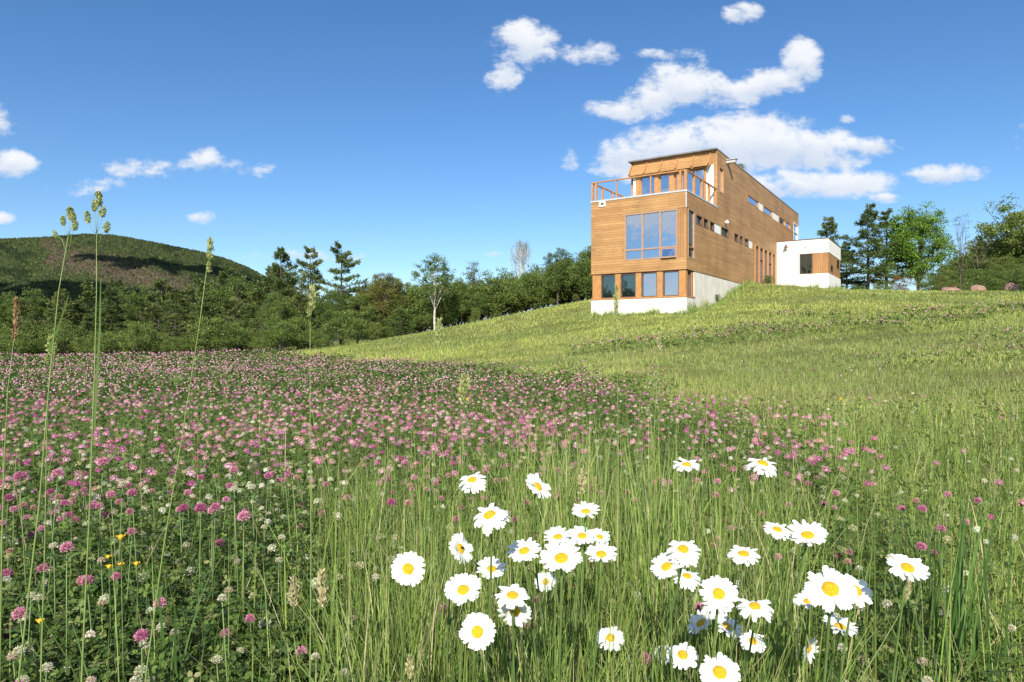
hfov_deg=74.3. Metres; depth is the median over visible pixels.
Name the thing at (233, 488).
white clover
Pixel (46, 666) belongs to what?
white clover
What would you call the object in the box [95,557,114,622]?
white clover
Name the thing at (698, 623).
daisy
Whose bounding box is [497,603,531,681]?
daisy
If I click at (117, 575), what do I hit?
red clover
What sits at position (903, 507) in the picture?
red clover
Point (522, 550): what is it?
daisy
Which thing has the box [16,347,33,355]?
shrub
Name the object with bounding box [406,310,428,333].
shrub
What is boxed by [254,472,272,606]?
red clover
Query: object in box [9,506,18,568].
red clover
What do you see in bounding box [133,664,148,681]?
white clover
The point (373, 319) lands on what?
pine tree
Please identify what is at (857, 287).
shrub
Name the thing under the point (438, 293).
shrub
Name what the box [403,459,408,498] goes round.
red clover
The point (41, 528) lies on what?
red clover
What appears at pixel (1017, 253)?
broadleaf tree
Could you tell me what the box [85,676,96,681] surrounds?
white clover
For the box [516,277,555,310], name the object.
shrub
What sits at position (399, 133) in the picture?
sky
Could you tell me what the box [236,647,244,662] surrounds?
white clover
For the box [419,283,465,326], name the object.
shrub
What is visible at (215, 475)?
red clover
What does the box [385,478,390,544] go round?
red clover
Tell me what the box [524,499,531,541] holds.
red clover
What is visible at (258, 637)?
clover leaves
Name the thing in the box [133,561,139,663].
trefoil flower
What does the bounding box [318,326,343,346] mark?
shrub
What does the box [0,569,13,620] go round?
red clover
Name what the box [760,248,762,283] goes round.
window
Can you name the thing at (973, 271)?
shrub
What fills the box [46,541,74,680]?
red clover
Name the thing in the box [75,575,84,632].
red clover
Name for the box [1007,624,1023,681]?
white clover
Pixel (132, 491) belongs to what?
red clover
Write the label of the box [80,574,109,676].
red clover
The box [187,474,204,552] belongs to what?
red clover
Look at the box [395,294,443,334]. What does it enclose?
shrub
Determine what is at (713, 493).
red clover
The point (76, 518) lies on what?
red clover
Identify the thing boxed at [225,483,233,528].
red clover
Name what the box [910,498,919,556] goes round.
red clover
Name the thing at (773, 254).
window
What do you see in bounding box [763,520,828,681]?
daisy
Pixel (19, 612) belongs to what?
red clover
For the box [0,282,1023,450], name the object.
slope grass
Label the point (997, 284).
shrub
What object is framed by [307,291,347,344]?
broadleaf tree
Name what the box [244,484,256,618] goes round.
white clover
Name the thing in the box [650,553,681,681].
daisy
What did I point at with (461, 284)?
broadleaf tree
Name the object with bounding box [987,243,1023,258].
shrub
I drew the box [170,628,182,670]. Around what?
white clover
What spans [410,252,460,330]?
birch tree
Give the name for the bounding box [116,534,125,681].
trefoil flower
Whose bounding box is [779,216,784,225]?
window
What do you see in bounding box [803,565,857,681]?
daisy
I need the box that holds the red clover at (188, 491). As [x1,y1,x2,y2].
[183,489,197,560]
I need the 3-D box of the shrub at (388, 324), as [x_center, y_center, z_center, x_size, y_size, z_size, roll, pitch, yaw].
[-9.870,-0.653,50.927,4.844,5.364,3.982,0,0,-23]
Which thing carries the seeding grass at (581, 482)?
on the ground at (740, 339)
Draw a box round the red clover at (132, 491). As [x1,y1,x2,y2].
[126,488,151,644]
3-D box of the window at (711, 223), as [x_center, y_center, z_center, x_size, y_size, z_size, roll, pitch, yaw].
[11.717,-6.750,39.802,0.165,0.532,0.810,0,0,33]
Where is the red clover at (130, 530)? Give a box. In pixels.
[111,528,136,643]
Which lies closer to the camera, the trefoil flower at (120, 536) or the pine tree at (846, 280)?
the trefoil flower at (120, 536)
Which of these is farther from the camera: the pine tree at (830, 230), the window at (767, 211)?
the pine tree at (830, 230)
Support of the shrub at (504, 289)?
on the ground at (740, 339)
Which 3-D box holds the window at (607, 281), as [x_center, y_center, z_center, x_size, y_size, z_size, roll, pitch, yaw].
[5.538,-3.110,38.665,0.887,1.332,0.155,0,0,33]
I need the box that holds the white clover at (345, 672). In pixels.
[340,668,351,681]
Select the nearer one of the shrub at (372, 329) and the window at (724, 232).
the window at (724, 232)
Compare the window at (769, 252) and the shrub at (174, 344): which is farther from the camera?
the window at (769, 252)
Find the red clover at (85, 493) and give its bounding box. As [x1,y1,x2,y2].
[78,491,91,554]
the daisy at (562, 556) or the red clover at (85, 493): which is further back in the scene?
the red clover at (85, 493)
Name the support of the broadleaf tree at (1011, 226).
on the terrain at (1017, 283)
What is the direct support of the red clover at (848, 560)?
on the ground at (740, 339)
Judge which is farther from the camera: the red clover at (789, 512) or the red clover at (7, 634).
the red clover at (789, 512)
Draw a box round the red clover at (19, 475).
[12,471,41,639]
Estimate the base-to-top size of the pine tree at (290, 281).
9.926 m
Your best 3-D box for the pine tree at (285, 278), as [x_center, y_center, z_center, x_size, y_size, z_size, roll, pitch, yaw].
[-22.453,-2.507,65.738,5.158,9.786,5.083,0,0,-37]
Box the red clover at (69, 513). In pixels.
[65,511,74,572]
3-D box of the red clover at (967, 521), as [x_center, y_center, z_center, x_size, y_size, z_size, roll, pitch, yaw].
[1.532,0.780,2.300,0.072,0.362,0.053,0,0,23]
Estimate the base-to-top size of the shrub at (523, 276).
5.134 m
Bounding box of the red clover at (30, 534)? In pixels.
[17,532,36,584]
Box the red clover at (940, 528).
[935,524,950,617]
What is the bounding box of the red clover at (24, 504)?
[19,502,28,571]
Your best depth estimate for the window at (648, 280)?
37.35 m
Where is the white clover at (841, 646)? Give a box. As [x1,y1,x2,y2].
[837,643,849,662]
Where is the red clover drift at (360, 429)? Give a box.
[0,295,1023,547]
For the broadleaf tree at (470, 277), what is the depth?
53.58 m
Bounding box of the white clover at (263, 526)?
[257,525,267,563]
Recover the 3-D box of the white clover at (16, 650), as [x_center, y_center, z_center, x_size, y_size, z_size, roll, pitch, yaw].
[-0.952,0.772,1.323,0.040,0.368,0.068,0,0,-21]
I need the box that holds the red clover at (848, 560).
[844,558,860,619]
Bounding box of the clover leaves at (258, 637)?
[0,303,1023,681]
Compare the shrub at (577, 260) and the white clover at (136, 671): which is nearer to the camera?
the white clover at (136, 671)
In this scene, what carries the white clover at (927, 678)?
on the ground at (740, 339)
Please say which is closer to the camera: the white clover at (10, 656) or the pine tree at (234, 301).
the white clover at (10, 656)
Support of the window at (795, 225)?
in the house
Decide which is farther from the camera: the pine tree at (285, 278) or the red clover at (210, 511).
the pine tree at (285, 278)
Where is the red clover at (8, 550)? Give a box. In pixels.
[3,548,13,610]
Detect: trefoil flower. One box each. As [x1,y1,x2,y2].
[35,618,43,657]
[105,564,111,668]
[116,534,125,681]
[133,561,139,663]
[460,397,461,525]
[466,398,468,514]
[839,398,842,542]
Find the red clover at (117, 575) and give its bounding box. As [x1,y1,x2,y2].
[109,572,120,675]
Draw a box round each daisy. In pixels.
[391,551,425,681]
[444,573,480,681]
[446,532,472,681]
[459,472,497,678]
[459,612,495,681]
[473,502,509,681]
[477,556,506,680]
[494,583,529,681]
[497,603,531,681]
[507,537,541,681]
[526,473,563,681]
[535,572,554,620]
[540,538,582,681]
[543,526,571,680]
[555,526,596,681]
[571,501,599,681]
[578,528,609,652]
[585,543,617,681]
[597,626,623,677]
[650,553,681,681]
[651,540,700,681]
[654,645,668,677]
[660,458,699,645]
[666,642,698,680]
[674,569,700,680]
[687,607,713,681]
[692,598,731,681]
[698,575,739,658]
[699,652,740,681]
[702,457,776,655]
[713,612,742,653]
[727,545,760,658]
[736,598,773,681]
[739,630,765,676]
[751,521,790,681]
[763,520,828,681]
[793,591,813,681]
[795,638,818,672]
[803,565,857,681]
[822,613,857,681]
[827,573,872,681]
[878,554,930,681]
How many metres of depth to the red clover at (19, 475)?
1.72 m
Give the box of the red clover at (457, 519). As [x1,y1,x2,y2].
[453,516,458,533]
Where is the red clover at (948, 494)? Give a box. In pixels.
[942,491,950,554]
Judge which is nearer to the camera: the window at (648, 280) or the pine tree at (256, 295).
the window at (648, 280)
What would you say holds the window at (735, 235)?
in the house
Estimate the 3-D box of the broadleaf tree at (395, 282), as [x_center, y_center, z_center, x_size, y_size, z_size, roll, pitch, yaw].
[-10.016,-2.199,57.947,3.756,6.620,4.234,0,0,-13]
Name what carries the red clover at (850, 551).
on the ground at (740, 339)
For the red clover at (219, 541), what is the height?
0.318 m
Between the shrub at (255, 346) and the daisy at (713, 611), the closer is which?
the daisy at (713, 611)
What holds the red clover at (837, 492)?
on the ground at (740, 339)
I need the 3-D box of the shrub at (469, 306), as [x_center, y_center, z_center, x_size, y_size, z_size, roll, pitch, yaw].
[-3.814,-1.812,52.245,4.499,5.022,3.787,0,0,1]
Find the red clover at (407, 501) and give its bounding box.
[405,499,419,546]
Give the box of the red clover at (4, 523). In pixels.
[0,520,7,560]
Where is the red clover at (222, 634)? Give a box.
[218,628,229,660]
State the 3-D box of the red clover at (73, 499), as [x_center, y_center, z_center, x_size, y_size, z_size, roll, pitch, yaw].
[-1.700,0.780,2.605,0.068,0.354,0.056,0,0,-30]
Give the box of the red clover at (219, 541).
[214,539,224,604]
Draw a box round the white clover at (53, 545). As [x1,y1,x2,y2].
[46,542,65,668]
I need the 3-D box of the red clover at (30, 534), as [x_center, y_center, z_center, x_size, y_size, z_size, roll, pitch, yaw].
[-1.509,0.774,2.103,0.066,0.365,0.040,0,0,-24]
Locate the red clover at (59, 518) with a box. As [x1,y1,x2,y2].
[55,516,64,563]
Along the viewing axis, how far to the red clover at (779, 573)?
1.81 m
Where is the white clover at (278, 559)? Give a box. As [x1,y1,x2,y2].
[271,557,282,617]
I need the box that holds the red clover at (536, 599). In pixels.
[535,596,547,647]
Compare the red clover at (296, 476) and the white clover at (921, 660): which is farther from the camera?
the red clover at (296, 476)
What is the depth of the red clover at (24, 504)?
2.48 m
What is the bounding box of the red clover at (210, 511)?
[197,507,222,620]
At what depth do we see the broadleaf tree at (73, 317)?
67.78 m
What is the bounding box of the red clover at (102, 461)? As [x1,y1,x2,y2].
[84,457,108,604]
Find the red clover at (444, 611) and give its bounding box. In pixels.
[439,603,447,624]
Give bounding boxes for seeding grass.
[0,296,20,681]
[18,205,78,681]
[40,333,58,681]
[81,191,110,681]
[145,237,214,681]
[285,574,313,681]
[306,283,318,681]
[316,568,331,681]
[404,653,414,678]
[422,317,443,589]
[456,372,469,610]
[573,467,586,663]
[612,282,620,628]
[645,331,661,652]
[858,577,910,681]
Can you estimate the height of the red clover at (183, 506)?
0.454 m
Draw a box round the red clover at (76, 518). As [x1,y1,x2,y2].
[72,516,79,563]
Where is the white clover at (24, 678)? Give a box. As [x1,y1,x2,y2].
[16,675,29,681]
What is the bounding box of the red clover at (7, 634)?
[2,628,17,649]
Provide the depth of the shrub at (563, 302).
55.82 m
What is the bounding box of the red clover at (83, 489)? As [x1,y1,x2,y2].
[78,487,88,561]
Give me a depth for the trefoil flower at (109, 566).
1.58 m
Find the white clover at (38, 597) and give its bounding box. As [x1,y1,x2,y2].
[33,593,46,655]
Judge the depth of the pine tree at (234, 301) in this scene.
53.47 m
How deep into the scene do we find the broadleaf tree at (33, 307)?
56.43 m
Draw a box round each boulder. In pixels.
[940,287,960,291]
[970,285,985,291]
[1003,283,1019,290]
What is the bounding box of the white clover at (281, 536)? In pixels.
[278,534,286,587]
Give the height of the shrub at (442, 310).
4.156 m
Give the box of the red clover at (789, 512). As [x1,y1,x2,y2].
[786,502,792,554]
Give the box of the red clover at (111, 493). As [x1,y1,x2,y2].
[106,490,127,613]
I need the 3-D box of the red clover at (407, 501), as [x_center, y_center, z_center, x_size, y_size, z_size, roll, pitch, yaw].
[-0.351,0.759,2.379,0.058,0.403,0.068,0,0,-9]
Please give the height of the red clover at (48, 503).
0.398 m
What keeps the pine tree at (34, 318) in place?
on the ground at (740, 339)
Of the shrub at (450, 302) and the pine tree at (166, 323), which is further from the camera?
the shrub at (450, 302)
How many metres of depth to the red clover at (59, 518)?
2.35 m
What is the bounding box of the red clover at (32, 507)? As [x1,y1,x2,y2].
[30,505,40,551]
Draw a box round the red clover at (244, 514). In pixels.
[230,510,250,662]
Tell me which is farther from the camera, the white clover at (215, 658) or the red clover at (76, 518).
the red clover at (76, 518)
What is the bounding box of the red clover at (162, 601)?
[152,597,167,643]
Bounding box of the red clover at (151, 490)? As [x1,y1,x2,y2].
[148,488,164,577]
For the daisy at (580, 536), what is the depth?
1.21 m
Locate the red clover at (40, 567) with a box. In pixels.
[28,563,49,672]
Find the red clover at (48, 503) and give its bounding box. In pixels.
[44,492,52,563]
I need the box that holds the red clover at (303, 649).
[295,645,306,681]
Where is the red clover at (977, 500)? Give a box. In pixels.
[964,498,981,578]
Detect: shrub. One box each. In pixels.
[0,323,40,356]
[2,320,60,354]
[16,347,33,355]
[32,320,87,354]
[35,341,62,355]
[67,331,113,353]
[87,331,125,353]
[110,321,169,354]
[119,345,135,353]
[135,327,175,353]
[159,337,180,353]
[164,337,188,353]
[177,336,203,353]
[179,315,240,352]
[199,320,252,350]
[221,320,263,350]
[247,337,268,349]
[260,313,308,350]
[260,325,293,350]
[278,316,323,350]
[303,330,330,348]
[317,309,369,345]
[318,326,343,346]
[338,310,381,343]
[356,299,408,339]
[362,321,385,339]
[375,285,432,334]
[380,307,421,334]
[382,326,395,337]
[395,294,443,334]
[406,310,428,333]
[412,280,454,326]
[417,306,447,330]
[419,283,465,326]
[423,296,461,326]
[438,285,485,323]
[438,286,481,326]
[449,284,490,321]
[462,314,474,323]
[467,284,508,319]
[468,271,530,316]
[482,267,544,313]
[483,278,525,317]
[493,284,526,314]
[508,299,528,313]
[511,272,561,310]
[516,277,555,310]
[521,265,557,306]
[524,263,551,305]
[527,273,560,307]
[532,264,580,303]
[543,252,591,301]
[556,284,588,303]
[557,258,591,301]
[575,255,592,298]
[762,275,774,283]
[852,284,865,289]
[872,279,895,289]
[891,276,917,290]
[913,271,951,290]
[926,269,956,279]
[928,275,980,289]
[932,277,957,288]
[935,258,968,271]
[942,259,975,270]
[942,268,986,283]
[946,278,972,290]
[954,268,993,283]
[961,249,1004,262]
[964,275,1008,290]
[970,262,1001,270]
[976,256,1020,268]
[982,277,1005,290]
[984,253,1018,266]
[984,269,1017,282]
[985,261,1023,276]
[986,266,1010,273]
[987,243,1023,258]
[1008,268,1023,285]
[1013,255,1023,266]
[1013,278,1023,289]
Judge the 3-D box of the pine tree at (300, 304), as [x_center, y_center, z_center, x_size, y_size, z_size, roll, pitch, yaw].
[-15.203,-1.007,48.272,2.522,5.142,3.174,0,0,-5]
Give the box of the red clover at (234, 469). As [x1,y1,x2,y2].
[222,465,238,599]
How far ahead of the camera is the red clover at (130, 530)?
1.74 m
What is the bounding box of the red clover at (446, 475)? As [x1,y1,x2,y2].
[443,473,450,528]
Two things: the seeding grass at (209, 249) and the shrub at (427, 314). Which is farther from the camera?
the shrub at (427, 314)
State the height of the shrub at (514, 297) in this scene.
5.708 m
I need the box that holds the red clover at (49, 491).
[46,488,54,588]
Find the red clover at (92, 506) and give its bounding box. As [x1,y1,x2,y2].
[75,503,94,565]
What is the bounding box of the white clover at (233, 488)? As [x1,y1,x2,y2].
[230,486,251,631]
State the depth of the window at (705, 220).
39.05 m
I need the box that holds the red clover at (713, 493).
[712,492,719,519]
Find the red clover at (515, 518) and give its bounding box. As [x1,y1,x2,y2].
[511,516,518,562]
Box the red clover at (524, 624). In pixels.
[519,620,534,653]
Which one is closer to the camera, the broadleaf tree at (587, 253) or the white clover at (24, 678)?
the white clover at (24, 678)
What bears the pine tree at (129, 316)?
on the ground at (740, 339)
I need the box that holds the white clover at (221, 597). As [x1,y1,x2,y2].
[217,594,231,681]
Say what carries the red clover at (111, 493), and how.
on the ground at (740, 339)
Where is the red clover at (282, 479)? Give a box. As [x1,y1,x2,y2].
[280,478,284,500]
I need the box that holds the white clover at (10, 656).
[4,652,18,677]
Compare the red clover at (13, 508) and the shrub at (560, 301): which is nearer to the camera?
the red clover at (13, 508)
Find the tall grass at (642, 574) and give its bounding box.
[0,382,1023,681]
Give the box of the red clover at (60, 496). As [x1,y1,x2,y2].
[53,493,69,577]
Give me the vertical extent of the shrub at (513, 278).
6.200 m
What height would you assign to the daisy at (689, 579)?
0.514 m
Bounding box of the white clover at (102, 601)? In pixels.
[94,599,106,659]
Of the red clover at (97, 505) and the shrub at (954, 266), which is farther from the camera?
the shrub at (954, 266)
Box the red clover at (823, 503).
[821,501,829,554]
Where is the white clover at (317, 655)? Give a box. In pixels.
[311,652,321,667]
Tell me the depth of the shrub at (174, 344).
42.50 m
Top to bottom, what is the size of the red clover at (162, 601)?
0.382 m
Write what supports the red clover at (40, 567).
on the ground at (740, 339)
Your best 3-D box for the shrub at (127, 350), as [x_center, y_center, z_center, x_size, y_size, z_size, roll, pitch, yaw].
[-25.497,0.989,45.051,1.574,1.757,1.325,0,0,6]
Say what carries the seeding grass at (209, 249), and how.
on the ground at (740, 339)
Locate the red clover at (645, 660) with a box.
[636,652,651,675]
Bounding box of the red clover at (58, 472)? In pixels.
[40,468,64,653]
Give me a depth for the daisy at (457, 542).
1.10 m
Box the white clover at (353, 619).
[349,615,358,669]
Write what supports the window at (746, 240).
in the house
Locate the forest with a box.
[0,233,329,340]
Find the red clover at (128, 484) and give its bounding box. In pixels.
[125,482,131,559]
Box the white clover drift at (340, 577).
[0,309,1019,677]
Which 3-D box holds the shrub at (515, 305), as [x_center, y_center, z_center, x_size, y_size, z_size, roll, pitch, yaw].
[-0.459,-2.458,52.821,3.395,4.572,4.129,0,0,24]
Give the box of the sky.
[0,0,1023,329]
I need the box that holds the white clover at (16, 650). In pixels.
[12,645,28,675]
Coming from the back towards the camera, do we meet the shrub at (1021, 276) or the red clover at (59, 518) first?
the shrub at (1021, 276)
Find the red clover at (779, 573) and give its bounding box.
[772,553,791,612]
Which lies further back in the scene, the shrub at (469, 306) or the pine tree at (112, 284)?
the pine tree at (112, 284)
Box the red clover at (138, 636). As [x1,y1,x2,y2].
[132,628,149,681]
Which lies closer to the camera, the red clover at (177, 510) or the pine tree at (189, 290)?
the red clover at (177, 510)
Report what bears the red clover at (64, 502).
on the ground at (740, 339)
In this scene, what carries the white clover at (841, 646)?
on the ground at (740, 339)
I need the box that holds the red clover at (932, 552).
[931,549,937,579]
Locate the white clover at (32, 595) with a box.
[24,591,37,669]
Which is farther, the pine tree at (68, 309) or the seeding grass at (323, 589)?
the pine tree at (68, 309)
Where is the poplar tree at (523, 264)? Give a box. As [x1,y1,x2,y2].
[510,239,532,277]
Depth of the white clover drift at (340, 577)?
3.38 m
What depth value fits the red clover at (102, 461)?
1.91 m
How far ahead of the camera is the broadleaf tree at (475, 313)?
46.25 m
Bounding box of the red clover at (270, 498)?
[267,471,274,522]
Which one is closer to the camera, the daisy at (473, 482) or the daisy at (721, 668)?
the daisy at (721, 668)
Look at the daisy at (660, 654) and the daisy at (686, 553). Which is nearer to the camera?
the daisy at (686, 553)
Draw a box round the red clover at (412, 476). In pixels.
[408,475,417,542]
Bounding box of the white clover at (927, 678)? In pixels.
[922,675,931,681]
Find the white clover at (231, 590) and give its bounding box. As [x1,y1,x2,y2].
[221,587,234,628]
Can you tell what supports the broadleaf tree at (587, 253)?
on the ground at (740, 339)
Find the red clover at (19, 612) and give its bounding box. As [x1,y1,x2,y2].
[11,606,28,660]
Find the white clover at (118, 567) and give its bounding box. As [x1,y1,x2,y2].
[106,481,126,665]
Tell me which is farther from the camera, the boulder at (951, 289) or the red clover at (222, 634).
the boulder at (951, 289)
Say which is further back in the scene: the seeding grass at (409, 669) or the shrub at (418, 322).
the shrub at (418, 322)
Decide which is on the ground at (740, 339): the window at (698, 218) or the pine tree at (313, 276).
the pine tree at (313, 276)
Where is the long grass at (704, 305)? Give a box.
[580,279,843,317]
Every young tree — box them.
[946,213,974,290]
[962,238,992,270]
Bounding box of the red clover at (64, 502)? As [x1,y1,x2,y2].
[60,499,68,573]
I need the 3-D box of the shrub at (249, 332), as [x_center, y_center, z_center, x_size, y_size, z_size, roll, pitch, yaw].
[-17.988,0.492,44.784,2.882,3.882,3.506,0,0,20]
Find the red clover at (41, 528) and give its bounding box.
[37,525,51,582]
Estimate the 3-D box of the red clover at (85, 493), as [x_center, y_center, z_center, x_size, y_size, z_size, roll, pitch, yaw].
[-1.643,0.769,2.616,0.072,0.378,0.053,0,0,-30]
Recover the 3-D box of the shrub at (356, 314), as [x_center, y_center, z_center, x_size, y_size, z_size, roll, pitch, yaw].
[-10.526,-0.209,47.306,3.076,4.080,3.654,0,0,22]
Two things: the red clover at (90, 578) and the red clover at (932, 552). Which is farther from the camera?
the red clover at (932, 552)
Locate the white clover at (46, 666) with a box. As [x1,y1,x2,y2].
[39,661,53,681]
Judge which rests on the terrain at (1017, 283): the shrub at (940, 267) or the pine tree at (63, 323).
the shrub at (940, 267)
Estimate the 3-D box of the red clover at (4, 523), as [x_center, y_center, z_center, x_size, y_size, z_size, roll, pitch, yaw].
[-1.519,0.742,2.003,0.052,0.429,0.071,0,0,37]
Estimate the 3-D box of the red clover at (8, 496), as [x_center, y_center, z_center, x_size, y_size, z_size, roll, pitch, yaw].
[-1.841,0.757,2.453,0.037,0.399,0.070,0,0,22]
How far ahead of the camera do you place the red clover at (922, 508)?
2.28 m
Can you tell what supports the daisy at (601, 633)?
on the ground at (740, 339)
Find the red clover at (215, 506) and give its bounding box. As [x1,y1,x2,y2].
[200,502,222,624]
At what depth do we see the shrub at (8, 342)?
42.31 m
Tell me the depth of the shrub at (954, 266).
87.96 m
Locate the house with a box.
[590,147,840,314]
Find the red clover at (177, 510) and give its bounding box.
[170,506,183,587]
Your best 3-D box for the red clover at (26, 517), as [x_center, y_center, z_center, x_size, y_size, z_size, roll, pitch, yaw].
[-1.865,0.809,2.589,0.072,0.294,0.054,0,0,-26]
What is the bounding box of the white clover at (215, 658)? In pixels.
[211,655,224,680]
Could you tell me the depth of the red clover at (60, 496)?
2.41 m
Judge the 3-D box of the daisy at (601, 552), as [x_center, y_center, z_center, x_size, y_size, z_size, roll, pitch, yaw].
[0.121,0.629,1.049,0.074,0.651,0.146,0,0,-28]
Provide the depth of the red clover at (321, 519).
2.61 m
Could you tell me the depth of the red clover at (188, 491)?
2.48 m
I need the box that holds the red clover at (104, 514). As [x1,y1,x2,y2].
[101,511,106,545]
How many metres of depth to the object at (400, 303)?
50.17 m
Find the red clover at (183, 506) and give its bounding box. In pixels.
[179,503,189,588]
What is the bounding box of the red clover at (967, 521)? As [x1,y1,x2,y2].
[961,518,970,561]
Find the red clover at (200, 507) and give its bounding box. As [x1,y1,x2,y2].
[190,503,208,658]
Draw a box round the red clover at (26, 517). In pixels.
[17,515,30,564]
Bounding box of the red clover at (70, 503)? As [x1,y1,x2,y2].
[61,501,79,574]
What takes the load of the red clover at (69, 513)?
on the ground at (740, 339)
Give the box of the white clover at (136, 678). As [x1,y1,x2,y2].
[130,675,142,681]
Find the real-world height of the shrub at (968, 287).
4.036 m
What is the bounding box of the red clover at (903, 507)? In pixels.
[897,505,915,544]
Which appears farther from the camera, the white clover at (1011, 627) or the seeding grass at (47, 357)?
the white clover at (1011, 627)
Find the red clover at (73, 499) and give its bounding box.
[70,497,76,534]
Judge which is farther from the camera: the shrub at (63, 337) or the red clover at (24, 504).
the shrub at (63, 337)
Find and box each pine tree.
[6,305,39,349]
[14,313,47,353]
[38,288,79,329]
[38,292,90,354]
[56,318,77,354]
[68,302,94,337]
[73,280,105,337]
[74,313,98,353]
[88,286,130,353]
[91,279,132,354]
[116,298,170,352]
[128,297,184,353]
[137,276,171,354]
[137,291,170,351]
[145,289,195,349]
[155,289,196,352]
[161,278,216,335]
[180,297,219,351]
[184,281,219,332]
[188,291,221,351]
[208,267,256,349]
[215,283,260,348]
[221,307,248,350]
[237,280,285,349]
[244,246,311,350]
[253,266,287,350]
[268,265,298,350]
[285,245,333,348]
[287,291,313,348]
[306,240,379,344]
[361,309,383,339]
[392,309,409,335]
[816,216,864,285]
[840,203,912,289]
[840,245,866,289]
[845,208,912,287]
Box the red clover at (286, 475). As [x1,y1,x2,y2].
[284,473,293,531]
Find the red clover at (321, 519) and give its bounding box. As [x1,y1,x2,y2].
[318,510,325,542]
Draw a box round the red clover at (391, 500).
[383,498,395,577]
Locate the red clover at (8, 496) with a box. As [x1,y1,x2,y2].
[3,494,12,563]
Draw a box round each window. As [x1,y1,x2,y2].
[601,275,614,298]
[621,273,635,297]
[624,208,677,260]
[640,173,654,194]
[641,272,656,296]
[659,171,669,192]
[663,271,678,295]
[674,170,676,190]
[681,166,704,198]
[688,208,694,258]
[688,271,690,295]
[696,214,701,225]
[704,218,707,228]
[710,221,713,231]
[719,166,723,193]
[721,226,728,237]
[734,233,737,241]
[745,238,748,246]
[748,194,758,208]
[756,246,757,282]
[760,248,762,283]
[764,205,771,217]
[765,250,766,284]
[769,252,770,277]
[773,254,774,284]
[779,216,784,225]
[794,223,797,239]
[800,253,812,273]
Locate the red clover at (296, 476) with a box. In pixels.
[293,475,300,540]
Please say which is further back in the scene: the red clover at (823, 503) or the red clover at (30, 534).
the red clover at (823, 503)
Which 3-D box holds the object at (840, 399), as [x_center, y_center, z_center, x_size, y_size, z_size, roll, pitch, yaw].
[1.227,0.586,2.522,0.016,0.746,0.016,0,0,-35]
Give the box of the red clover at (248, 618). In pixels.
[243,614,255,651]
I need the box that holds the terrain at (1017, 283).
[979,260,1023,290]
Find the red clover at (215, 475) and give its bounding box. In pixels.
[213,474,221,561]
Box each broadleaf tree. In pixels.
[0,286,55,332]
[0,290,20,352]
[0,296,24,335]
[0,319,6,339]
[36,296,74,325]
[104,283,164,354]
[202,275,260,325]
[256,291,306,351]
[287,273,314,348]
[288,287,313,348]
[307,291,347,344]
[337,293,378,342]
[353,284,380,340]
[354,278,384,340]
[355,272,413,336]
[381,277,413,293]
[402,283,429,315]
[428,314,439,326]
[447,277,473,324]
[451,287,472,323]
[460,261,490,292]
[467,292,488,321]
[470,308,479,322]
[542,247,574,305]
[549,297,555,304]
[573,293,579,300]
[577,246,590,298]
[879,201,962,290]
[956,192,1023,263]
[1010,245,1023,257]
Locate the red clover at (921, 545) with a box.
[910,541,926,645]
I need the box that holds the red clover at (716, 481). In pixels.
[711,478,719,549]
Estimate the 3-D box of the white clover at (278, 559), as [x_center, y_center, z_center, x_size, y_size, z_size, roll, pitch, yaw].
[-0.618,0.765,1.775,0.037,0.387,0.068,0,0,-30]
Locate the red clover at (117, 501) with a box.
[115,498,127,571]
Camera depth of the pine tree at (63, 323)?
48.82 m
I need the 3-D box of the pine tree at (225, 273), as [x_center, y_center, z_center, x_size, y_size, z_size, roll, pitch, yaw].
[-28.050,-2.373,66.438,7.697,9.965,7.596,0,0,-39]
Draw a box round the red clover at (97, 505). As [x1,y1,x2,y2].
[94,503,104,553]
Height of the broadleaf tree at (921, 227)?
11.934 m
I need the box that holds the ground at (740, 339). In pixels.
[0,285,1023,678]
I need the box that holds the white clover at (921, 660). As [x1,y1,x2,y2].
[917,657,927,679]
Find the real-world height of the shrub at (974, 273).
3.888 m
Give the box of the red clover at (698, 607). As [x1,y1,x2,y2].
[692,602,705,680]
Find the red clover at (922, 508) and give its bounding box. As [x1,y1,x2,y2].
[917,505,935,585]
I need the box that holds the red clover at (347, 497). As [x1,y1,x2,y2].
[340,494,349,568]
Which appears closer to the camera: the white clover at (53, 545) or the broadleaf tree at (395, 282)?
the white clover at (53, 545)
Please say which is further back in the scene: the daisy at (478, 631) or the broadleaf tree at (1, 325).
the broadleaf tree at (1, 325)
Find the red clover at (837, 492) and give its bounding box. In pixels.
[831,490,843,560]
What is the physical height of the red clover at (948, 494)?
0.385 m
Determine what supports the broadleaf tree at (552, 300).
on the ground at (740, 339)
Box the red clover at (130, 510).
[125,508,134,572]
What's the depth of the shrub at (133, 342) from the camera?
42.61 m
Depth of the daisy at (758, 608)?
0.97 m
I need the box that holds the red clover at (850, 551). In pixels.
[843,548,852,574]
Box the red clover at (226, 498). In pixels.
[216,496,230,573]
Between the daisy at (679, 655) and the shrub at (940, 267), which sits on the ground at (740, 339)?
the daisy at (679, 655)
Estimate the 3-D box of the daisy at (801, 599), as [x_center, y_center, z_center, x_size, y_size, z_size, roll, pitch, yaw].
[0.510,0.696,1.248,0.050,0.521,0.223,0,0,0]
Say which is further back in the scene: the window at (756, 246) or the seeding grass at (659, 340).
the window at (756, 246)

